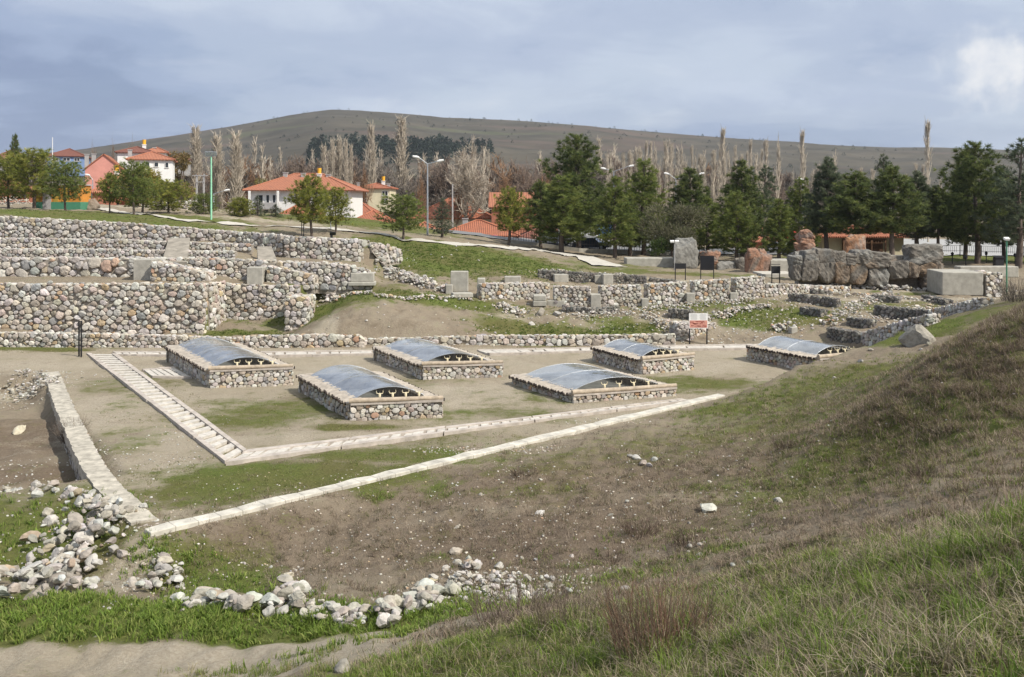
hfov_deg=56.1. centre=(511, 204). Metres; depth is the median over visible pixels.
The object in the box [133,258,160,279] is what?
concrete block
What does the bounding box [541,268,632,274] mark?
stone wall
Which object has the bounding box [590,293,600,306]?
dressed block
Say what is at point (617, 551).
shrub
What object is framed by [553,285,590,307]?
stone wall
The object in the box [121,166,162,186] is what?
willow tree
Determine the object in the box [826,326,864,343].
stone wall
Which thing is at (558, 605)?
shrub
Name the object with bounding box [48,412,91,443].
shrub
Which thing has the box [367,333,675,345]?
retaining wall
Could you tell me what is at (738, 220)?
pine tree
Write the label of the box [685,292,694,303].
dressed block
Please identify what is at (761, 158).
poplar tree
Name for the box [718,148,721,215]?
poplar tree
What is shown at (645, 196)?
pine tree
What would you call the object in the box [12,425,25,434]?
rock
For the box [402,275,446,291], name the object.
stone wall
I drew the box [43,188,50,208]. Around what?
door
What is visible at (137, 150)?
house
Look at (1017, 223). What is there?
pine tree
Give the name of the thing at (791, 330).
dressed block
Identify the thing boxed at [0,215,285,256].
terrace wall
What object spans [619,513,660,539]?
shrub
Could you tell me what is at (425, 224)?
house
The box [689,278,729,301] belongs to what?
stone wall
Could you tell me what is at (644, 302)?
dressed block
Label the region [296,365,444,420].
royal tomb
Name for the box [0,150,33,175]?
house
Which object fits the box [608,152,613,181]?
poplar tree
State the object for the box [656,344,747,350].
walkway
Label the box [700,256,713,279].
sign
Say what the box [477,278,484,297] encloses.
dressed block
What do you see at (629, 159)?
poplar tree
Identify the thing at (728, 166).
poplar tree
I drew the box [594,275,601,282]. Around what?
dressed block
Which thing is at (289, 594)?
stone wall
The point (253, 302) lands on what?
terrace wall
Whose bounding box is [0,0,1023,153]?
sky
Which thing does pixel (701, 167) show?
poplar tree
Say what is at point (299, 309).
stone pier
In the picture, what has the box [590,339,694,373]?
royal tomb
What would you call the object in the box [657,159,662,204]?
poplar tree
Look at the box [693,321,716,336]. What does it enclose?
stone wall
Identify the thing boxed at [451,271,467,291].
dressed block
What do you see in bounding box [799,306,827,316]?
stone wall
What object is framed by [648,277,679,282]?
stone wall
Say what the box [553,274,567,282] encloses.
dressed block
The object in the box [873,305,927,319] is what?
stone wall
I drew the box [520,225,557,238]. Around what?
house
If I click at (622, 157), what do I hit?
poplar tree
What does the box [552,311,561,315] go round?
rock
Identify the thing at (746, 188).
pine tree
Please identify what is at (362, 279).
stone altar
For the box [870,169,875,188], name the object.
poplar tree
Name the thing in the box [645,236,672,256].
shrub
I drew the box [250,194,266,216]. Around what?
pine tree
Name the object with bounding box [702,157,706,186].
poplar tree
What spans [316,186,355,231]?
pine tree
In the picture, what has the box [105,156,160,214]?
pine tree
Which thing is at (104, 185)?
pine tree
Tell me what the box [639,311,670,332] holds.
stone wall
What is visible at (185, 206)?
rubble pile
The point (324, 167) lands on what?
poplar tree
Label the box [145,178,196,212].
tree
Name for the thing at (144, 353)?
walkway
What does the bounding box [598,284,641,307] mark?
stone wall
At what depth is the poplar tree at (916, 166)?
245.97 m
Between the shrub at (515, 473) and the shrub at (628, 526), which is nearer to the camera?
the shrub at (628, 526)
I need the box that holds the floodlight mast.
[205,152,216,219]
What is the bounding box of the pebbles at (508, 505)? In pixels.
[46,341,1017,602]
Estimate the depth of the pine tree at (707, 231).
102.49 m
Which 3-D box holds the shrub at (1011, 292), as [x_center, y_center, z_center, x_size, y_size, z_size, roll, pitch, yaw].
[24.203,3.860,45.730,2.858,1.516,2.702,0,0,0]
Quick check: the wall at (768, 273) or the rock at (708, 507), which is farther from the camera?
the wall at (768, 273)
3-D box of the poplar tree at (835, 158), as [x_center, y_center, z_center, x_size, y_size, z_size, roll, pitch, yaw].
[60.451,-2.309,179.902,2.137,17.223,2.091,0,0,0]
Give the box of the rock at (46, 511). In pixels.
[42,507,53,516]
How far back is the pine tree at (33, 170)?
96.00 m
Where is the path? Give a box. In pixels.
[29,203,626,266]
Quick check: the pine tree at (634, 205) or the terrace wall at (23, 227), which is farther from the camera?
the pine tree at (634, 205)
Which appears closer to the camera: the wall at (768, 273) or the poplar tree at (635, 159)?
the wall at (768, 273)
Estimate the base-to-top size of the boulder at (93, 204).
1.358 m
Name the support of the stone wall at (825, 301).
on the ground at (474, 400)
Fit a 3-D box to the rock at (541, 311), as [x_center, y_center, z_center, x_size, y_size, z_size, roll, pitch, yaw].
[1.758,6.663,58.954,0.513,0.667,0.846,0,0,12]
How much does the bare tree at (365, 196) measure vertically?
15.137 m
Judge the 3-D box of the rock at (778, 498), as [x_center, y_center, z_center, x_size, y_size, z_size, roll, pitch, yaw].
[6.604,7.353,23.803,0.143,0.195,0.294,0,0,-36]
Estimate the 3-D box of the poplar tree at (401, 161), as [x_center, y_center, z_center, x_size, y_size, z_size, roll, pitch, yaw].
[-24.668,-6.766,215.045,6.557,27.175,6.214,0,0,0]
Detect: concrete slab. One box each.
[163,238,189,264]
[257,246,276,266]
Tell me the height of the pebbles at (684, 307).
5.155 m
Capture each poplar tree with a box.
[185,122,207,203]
[205,131,227,208]
[222,129,247,209]
[319,141,328,173]
[327,137,336,177]
[334,135,343,180]
[342,137,349,182]
[347,143,353,183]
[364,119,378,184]
[390,115,413,190]
[603,151,609,208]
[605,154,608,198]
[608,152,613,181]
[620,152,625,200]
[627,149,632,192]
[634,145,637,204]
[638,148,641,207]
[643,140,648,204]
[647,140,654,211]
[654,142,657,215]
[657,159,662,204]
[662,139,669,218]
[667,140,674,206]
[667,144,674,208]
[674,162,678,201]
[678,145,683,196]
[690,144,694,202]
[694,154,696,199]
[697,153,702,188]
[699,154,706,193]
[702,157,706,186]
[710,149,719,214]
[710,158,712,195]
[715,163,720,229]
[718,123,728,225]
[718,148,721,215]
[721,156,726,210]
[726,149,730,197]
[733,145,737,157]
[745,150,748,213]
[748,139,754,197]
[754,157,758,187]
[757,151,762,191]
[760,149,763,206]
[762,138,770,210]
[772,131,782,206]
[797,128,807,189]
[810,173,812,187]
[832,151,838,192]
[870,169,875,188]
[913,163,919,187]
[923,116,933,241]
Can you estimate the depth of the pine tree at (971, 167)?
95.33 m
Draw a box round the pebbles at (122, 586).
[0,371,468,615]
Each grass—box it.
[0,488,787,673]
[4,208,838,347]
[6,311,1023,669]
[158,500,1023,676]
[322,313,1023,676]
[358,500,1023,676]
[758,301,1023,549]
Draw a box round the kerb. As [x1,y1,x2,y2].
[145,394,724,536]
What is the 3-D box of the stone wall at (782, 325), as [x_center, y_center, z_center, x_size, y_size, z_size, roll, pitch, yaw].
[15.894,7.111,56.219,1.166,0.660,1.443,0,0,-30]
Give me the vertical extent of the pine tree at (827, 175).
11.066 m
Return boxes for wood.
[155,135,866,225]
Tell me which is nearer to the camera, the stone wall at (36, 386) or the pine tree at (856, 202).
the stone wall at (36, 386)
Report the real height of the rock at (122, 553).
0.238 m
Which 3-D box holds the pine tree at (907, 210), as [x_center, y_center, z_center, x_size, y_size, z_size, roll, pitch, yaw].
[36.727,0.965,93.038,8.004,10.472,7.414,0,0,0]
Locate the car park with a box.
[904,239,1023,255]
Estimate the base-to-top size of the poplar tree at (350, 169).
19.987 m
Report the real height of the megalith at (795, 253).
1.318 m
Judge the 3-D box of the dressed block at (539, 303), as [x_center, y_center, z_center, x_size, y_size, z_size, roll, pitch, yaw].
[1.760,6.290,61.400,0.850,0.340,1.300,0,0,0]
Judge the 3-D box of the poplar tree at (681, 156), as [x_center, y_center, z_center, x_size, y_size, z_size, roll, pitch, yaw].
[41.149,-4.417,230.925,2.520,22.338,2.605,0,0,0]
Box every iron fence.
[510,229,705,255]
[943,245,1023,257]
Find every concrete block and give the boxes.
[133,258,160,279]
[247,266,266,284]
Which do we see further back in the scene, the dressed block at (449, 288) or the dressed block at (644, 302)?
the dressed block at (449, 288)
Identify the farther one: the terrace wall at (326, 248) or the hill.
the hill
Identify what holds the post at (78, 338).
on the ground at (474, 400)
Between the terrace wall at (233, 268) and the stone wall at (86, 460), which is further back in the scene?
the terrace wall at (233, 268)
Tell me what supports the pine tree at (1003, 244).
on the ground at (474, 400)
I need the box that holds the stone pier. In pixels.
[284,293,315,330]
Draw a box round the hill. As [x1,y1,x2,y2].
[25,110,1023,218]
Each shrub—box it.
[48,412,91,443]
[457,568,591,628]
[509,466,542,479]
[518,562,626,632]
[591,554,735,664]
[595,547,634,565]
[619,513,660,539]
[636,201,712,256]
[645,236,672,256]
[670,525,716,547]
[768,435,804,449]
[903,459,945,479]
[987,275,1023,301]
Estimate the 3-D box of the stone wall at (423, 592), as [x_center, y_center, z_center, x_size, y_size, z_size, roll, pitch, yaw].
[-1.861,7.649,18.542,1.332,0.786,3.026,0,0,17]
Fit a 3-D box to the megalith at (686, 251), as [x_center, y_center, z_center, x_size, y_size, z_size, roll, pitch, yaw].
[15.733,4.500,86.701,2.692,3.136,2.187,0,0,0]
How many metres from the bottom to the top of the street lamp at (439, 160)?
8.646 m
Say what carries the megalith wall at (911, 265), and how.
on the ground at (474, 400)
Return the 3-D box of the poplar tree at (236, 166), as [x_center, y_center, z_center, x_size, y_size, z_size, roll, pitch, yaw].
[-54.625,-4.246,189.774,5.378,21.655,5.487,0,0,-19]
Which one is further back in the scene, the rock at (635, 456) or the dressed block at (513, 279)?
the dressed block at (513, 279)
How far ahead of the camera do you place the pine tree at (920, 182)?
96.30 m
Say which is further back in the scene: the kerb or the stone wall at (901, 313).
the stone wall at (901, 313)
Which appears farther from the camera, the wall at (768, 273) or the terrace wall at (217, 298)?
the wall at (768, 273)
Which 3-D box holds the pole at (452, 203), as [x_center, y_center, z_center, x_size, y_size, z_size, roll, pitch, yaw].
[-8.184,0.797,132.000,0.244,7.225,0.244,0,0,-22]
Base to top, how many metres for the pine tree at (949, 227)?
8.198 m
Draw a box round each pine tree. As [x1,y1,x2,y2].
[0,147,60,207]
[0,153,31,208]
[37,157,91,210]
[93,171,122,212]
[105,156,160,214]
[119,178,169,212]
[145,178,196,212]
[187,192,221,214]
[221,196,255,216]
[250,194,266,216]
[268,204,285,217]
[282,173,331,236]
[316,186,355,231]
[372,191,426,240]
[428,197,457,236]
[492,185,533,244]
[520,174,606,252]
[522,179,558,246]
[532,133,617,247]
[585,176,642,257]
[609,197,651,255]
[616,157,672,255]
[662,166,722,239]
[691,197,727,250]
[707,190,762,257]
[712,158,777,255]
[746,164,777,249]
[758,198,800,258]
[777,176,822,250]
[794,155,852,248]
[818,169,900,235]
[852,162,932,254]
[869,152,896,220]
[894,170,947,243]
[912,183,962,243]
[918,140,1023,263]
[948,149,984,258]
[969,136,1023,267]
[971,170,1023,260]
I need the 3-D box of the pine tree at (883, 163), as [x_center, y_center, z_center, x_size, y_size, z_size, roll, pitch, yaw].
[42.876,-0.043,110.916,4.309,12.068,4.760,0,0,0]
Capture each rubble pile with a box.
[0,196,31,204]
[172,200,208,211]
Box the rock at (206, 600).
[200,596,211,607]
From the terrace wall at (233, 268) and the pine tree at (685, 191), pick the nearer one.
the terrace wall at (233, 268)
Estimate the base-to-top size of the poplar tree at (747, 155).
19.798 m
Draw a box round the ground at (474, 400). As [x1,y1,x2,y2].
[0,204,1023,676]
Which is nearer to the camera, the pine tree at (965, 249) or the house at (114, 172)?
the pine tree at (965, 249)
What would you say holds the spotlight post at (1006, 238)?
on the ground at (474, 400)
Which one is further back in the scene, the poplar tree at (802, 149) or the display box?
the poplar tree at (802, 149)
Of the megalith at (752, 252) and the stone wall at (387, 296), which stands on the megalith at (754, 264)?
the megalith at (752, 252)
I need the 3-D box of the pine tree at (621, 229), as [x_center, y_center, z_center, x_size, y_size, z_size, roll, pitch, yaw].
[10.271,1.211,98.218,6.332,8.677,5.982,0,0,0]
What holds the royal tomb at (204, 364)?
on the ground at (474, 400)
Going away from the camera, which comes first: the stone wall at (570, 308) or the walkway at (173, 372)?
the walkway at (173, 372)
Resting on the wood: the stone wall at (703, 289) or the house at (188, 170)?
the house at (188, 170)
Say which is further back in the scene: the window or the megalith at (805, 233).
the window
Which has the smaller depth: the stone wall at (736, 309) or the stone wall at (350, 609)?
the stone wall at (350, 609)
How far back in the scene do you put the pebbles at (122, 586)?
25.83 m
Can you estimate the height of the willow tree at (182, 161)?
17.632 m
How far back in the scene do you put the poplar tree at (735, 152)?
227.66 m
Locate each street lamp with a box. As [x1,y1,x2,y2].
[413,155,443,234]
[601,165,633,175]
[664,172,703,207]
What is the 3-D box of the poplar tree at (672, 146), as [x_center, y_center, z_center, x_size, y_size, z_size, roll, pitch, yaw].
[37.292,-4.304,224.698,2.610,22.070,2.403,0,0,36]
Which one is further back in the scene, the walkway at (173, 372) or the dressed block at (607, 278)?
the dressed block at (607, 278)
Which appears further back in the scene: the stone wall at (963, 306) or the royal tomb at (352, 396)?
the stone wall at (963, 306)
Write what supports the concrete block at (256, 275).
on the terrace wall at (253, 302)
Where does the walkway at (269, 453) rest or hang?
on the ground at (474, 400)
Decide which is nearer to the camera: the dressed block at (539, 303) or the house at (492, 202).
the dressed block at (539, 303)
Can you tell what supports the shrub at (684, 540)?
on the ground at (474, 400)
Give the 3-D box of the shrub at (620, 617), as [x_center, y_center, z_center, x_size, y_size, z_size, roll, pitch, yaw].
[1.464,3.944,9.458,1.433,0.833,1.389,0,0,0]
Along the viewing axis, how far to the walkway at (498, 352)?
51.70 m
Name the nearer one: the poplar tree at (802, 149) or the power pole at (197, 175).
the power pole at (197, 175)
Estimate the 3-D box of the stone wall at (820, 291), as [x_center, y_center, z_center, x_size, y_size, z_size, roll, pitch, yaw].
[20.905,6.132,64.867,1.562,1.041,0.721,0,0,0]
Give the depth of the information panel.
54.44 m
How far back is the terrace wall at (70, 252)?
64.36 m
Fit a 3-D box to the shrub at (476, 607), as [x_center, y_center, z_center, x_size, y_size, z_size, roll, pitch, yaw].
[0.180,5.801,14.220,1.865,0.617,1.942,0,0,30]
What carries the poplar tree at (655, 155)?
on the ground at (474, 400)
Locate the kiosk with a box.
[814,226,909,254]
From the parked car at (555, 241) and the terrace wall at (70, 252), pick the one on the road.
the parked car at (555, 241)
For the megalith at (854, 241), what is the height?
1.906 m
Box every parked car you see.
[535,236,573,244]
[571,237,609,248]
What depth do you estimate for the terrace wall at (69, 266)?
61.91 m
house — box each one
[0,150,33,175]
[0,181,21,201]
[47,148,91,176]
[84,153,123,188]
[91,187,120,204]
[95,167,123,188]
[114,140,154,166]
[125,149,177,181]
[148,147,170,155]
[175,153,190,176]
[242,168,368,217]
[281,205,321,214]
[356,176,398,211]
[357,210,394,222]
[363,203,380,213]
[411,198,491,228]
[418,221,434,228]
[450,218,520,237]
[488,192,534,232]
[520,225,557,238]
[750,227,804,248]
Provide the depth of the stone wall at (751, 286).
63.49 m
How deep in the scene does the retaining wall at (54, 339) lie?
53.73 m
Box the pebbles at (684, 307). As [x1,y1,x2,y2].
[302,250,1021,348]
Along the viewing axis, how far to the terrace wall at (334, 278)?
61.89 m
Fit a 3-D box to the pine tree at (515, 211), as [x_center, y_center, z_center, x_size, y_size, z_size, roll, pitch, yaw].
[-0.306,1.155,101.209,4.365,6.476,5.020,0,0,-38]
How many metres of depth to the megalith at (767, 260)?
84.03 m
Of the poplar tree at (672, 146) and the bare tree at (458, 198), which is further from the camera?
the poplar tree at (672, 146)
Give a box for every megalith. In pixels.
[673,237,699,268]
[699,250,720,264]
[717,261,736,269]
[733,257,744,269]
[744,252,764,272]
[747,247,759,259]
[758,248,771,270]
[790,250,798,254]
[793,242,813,250]
[794,233,815,246]
[798,229,814,240]
[845,234,865,252]
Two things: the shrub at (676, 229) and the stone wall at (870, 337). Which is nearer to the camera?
the stone wall at (870, 337)
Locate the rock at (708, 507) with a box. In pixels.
[700,503,716,512]
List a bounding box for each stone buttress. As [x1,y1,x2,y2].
[150,260,216,281]
[266,265,318,293]
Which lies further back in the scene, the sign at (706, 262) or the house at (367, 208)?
the house at (367, 208)
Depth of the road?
112.82 m
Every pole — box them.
[192,173,207,202]
[452,184,452,227]
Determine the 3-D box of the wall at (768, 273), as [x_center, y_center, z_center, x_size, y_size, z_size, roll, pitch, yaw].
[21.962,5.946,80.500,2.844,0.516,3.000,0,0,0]
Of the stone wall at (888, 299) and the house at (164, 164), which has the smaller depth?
the stone wall at (888, 299)
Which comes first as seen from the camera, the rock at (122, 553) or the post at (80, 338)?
the rock at (122, 553)
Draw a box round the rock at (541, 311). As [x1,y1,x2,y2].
[536,307,544,315]
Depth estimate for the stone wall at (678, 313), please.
58.79 m
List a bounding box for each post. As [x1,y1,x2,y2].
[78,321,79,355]
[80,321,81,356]
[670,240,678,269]
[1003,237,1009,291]
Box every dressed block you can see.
[446,284,452,293]
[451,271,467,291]
[451,292,472,297]
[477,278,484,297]
[504,276,520,282]
[533,294,545,300]
[533,300,546,305]
[547,299,564,306]
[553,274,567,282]
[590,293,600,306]
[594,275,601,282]
[602,274,612,283]
[640,298,648,306]
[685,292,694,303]
[729,292,737,300]
[788,327,797,333]
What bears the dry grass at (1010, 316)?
on the ground at (474, 400)
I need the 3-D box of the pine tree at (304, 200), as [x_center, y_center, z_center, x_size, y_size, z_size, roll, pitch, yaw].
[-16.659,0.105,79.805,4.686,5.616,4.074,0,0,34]
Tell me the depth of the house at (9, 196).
130.37 m
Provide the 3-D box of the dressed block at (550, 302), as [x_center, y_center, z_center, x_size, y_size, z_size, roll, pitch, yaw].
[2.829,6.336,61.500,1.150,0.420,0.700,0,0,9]
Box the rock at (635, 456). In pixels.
[631,454,641,459]
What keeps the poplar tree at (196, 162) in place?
on the ground at (474, 400)
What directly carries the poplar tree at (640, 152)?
on the ground at (474, 400)
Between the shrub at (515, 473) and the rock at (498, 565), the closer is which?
the rock at (498, 565)
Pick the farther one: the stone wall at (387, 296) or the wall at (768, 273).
the wall at (768, 273)
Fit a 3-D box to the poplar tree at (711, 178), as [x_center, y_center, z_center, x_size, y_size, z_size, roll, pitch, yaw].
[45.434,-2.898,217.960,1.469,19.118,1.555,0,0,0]
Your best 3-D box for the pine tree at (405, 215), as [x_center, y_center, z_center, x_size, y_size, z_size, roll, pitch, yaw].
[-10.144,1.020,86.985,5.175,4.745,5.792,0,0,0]
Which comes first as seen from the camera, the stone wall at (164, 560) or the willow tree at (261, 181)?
the stone wall at (164, 560)
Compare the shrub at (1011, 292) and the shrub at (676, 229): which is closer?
the shrub at (1011, 292)
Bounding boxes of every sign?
[675,263,685,280]
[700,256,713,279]
[771,264,779,283]
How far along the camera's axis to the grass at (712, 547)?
21.89 m
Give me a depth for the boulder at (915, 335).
40.55 m
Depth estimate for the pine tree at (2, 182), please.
98.64 m
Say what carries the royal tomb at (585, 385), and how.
on the ground at (474, 400)
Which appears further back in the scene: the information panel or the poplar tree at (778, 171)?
the poplar tree at (778, 171)
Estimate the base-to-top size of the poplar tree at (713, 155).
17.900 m
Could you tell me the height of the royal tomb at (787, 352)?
1.537 m
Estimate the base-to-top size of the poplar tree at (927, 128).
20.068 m
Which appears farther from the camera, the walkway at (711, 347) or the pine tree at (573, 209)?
the pine tree at (573, 209)
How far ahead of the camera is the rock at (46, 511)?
25.20 m
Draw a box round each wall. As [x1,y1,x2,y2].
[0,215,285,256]
[0,237,253,254]
[0,248,237,258]
[0,256,144,276]
[0,281,208,334]
[0,331,244,347]
[0,368,83,402]
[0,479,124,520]
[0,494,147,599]
[44,371,158,527]
[128,552,184,590]
[147,257,275,279]
[169,574,313,617]
[202,280,226,329]
[224,282,300,319]
[243,333,367,347]
[276,260,371,293]
[283,235,402,265]
[290,598,370,626]
[317,261,350,306]
[320,290,472,301]
[367,240,435,285]
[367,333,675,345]
[371,573,461,627]
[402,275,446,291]
[402,565,589,614]
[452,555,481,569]
[476,281,549,300]
[492,301,529,317]
[537,269,646,283]
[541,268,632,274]
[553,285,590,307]
[561,304,592,314]
[570,296,755,322]
[592,305,619,314]
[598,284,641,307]
[624,257,673,266]
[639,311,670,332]
[643,281,687,304]
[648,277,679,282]
[667,308,695,319]
[669,320,694,340]
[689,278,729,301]
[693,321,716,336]
[708,301,772,320]
[730,275,764,298]
[753,271,789,277]
[764,282,850,297]
[770,259,787,271]
[770,321,796,331]
[787,243,943,289]
[787,292,841,307]
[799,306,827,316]
[810,289,832,295]
[819,290,899,325]
[824,283,926,291]
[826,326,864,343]
[832,291,936,302]
[846,316,876,328]
[860,313,940,345]
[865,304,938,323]
[871,294,901,302]
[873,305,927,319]
[921,293,953,305]
[927,269,982,295]
[928,297,993,318]
[954,266,1018,276]
[973,270,1002,296]
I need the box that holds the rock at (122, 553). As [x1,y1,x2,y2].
[116,549,130,557]
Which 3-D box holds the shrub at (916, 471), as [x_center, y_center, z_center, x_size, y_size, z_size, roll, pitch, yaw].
[8.626,5.498,19.939,0.980,0.362,0.932,0,0,22]
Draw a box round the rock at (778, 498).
[773,497,782,502]
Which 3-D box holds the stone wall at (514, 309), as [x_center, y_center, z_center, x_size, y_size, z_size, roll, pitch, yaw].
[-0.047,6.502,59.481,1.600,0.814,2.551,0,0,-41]
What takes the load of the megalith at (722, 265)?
on the ground at (474, 400)
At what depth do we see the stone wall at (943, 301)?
61.30 m
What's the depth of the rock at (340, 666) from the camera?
12.91 m
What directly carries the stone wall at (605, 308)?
on the ground at (474, 400)
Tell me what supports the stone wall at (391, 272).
on the ground at (474, 400)
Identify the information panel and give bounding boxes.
[689,313,707,343]
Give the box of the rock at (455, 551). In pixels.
[449,547,462,554]
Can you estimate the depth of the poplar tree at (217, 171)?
194.57 m
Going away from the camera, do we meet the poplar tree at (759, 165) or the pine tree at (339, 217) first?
the pine tree at (339, 217)
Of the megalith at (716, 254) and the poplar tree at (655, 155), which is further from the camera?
the poplar tree at (655, 155)
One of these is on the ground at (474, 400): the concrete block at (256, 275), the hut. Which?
the hut
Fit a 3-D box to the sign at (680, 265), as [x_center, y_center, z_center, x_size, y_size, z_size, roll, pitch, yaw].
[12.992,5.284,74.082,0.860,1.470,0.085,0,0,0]
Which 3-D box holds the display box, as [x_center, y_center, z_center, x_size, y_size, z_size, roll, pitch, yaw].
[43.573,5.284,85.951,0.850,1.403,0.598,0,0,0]
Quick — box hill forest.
[211,108,994,182]
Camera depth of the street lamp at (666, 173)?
127.96 m
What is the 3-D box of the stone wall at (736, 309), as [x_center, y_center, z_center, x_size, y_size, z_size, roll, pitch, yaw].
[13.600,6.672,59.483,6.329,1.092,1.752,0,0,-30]
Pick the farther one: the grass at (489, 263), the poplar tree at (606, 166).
the poplar tree at (606, 166)
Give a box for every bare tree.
[356,160,374,204]
[415,172,426,211]
[442,135,494,221]
[447,185,469,225]
[495,168,512,191]
[514,156,542,191]
[540,162,551,186]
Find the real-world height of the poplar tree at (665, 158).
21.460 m
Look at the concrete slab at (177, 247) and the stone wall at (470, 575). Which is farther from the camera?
the concrete slab at (177, 247)
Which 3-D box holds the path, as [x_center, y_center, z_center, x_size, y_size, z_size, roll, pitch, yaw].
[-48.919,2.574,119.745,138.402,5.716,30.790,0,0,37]
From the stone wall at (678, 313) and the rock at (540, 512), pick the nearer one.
the rock at (540, 512)
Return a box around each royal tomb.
[164,337,294,387]
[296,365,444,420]
[372,339,503,379]
[509,363,676,403]
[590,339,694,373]
[746,336,849,368]
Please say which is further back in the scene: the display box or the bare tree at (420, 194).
the bare tree at (420, 194)
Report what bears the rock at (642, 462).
on the ground at (474, 400)
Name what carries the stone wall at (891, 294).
on the ground at (474, 400)
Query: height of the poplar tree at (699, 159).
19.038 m
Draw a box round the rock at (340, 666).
[334,658,349,672]
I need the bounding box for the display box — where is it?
[992,255,1004,265]
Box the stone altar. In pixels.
[348,272,375,285]
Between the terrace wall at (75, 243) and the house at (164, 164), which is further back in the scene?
the house at (164, 164)
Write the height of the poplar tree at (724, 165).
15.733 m
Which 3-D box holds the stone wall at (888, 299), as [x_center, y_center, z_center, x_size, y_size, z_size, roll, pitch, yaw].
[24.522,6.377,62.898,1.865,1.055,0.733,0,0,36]
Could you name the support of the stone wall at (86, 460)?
on the ground at (474, 400)
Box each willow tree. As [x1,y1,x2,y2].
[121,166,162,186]
[168,150,195,204]
[254,177,266,183]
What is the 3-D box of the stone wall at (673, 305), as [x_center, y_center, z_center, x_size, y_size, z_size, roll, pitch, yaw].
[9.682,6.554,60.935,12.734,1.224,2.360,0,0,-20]
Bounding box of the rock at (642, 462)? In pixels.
[639,460,646,465]
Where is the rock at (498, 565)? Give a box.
[494,562,503,568]
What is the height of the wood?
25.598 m
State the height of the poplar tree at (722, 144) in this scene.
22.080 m
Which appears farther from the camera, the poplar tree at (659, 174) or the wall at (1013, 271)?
the poplar tree at (659, 174)
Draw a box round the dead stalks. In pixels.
[243,537,1023,672]
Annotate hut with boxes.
[35,184,92,209]
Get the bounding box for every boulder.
[87,198,100,209]
[898,324,936,346]
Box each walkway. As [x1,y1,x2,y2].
[86,353,246,463]
[113,351,166,356]
[142,366,191,378]
[226,398,689,465]
[260,350,372,357]
[477,347,591,355]
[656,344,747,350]
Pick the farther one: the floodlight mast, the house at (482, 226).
the house at (482, 226)
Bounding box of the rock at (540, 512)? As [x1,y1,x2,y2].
[535,510,544,514]
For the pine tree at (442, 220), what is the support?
on the ground at (474, 400)
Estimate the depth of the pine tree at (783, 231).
96.41 m
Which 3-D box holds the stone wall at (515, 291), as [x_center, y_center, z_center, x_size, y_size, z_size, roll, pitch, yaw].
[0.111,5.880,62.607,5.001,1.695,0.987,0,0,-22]
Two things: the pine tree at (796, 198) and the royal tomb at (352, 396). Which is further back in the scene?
the pine tree at (796, 198)
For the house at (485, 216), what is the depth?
150.41 m
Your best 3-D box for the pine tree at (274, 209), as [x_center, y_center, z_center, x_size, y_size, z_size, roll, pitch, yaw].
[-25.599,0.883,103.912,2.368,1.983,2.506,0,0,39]
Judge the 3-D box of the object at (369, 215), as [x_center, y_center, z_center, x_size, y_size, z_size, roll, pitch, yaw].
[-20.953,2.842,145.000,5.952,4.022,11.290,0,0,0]
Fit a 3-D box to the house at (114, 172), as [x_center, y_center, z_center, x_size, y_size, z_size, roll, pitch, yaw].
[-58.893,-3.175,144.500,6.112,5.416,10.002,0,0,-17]
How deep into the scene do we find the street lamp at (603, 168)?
127.95 m
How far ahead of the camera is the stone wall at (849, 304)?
58.66 m
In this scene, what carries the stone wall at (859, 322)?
on the ground at (474, 400)
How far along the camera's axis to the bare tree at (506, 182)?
157.31 m
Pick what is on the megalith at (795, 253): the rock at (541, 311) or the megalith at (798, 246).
the megalith at (798, 246)
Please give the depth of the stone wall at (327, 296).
61.87 m
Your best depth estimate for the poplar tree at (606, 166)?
186.82 m
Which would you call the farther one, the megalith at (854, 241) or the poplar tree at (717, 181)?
the poplar tree at (717, 181)
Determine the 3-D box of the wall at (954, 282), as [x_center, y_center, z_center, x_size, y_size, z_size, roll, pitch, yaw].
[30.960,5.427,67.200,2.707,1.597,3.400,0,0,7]
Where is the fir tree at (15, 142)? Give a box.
[3,132,21,173]
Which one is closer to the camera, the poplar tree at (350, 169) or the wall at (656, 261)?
the wall at (656, 261)
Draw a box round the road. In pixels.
[451,230,791,254]
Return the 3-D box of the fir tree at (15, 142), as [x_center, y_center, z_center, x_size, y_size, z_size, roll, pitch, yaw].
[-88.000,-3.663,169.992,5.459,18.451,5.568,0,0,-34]
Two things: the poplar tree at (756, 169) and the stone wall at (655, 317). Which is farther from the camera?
the poplar tree at (756, 169)
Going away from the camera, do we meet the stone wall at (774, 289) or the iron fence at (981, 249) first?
the stone wall at (774, 289)

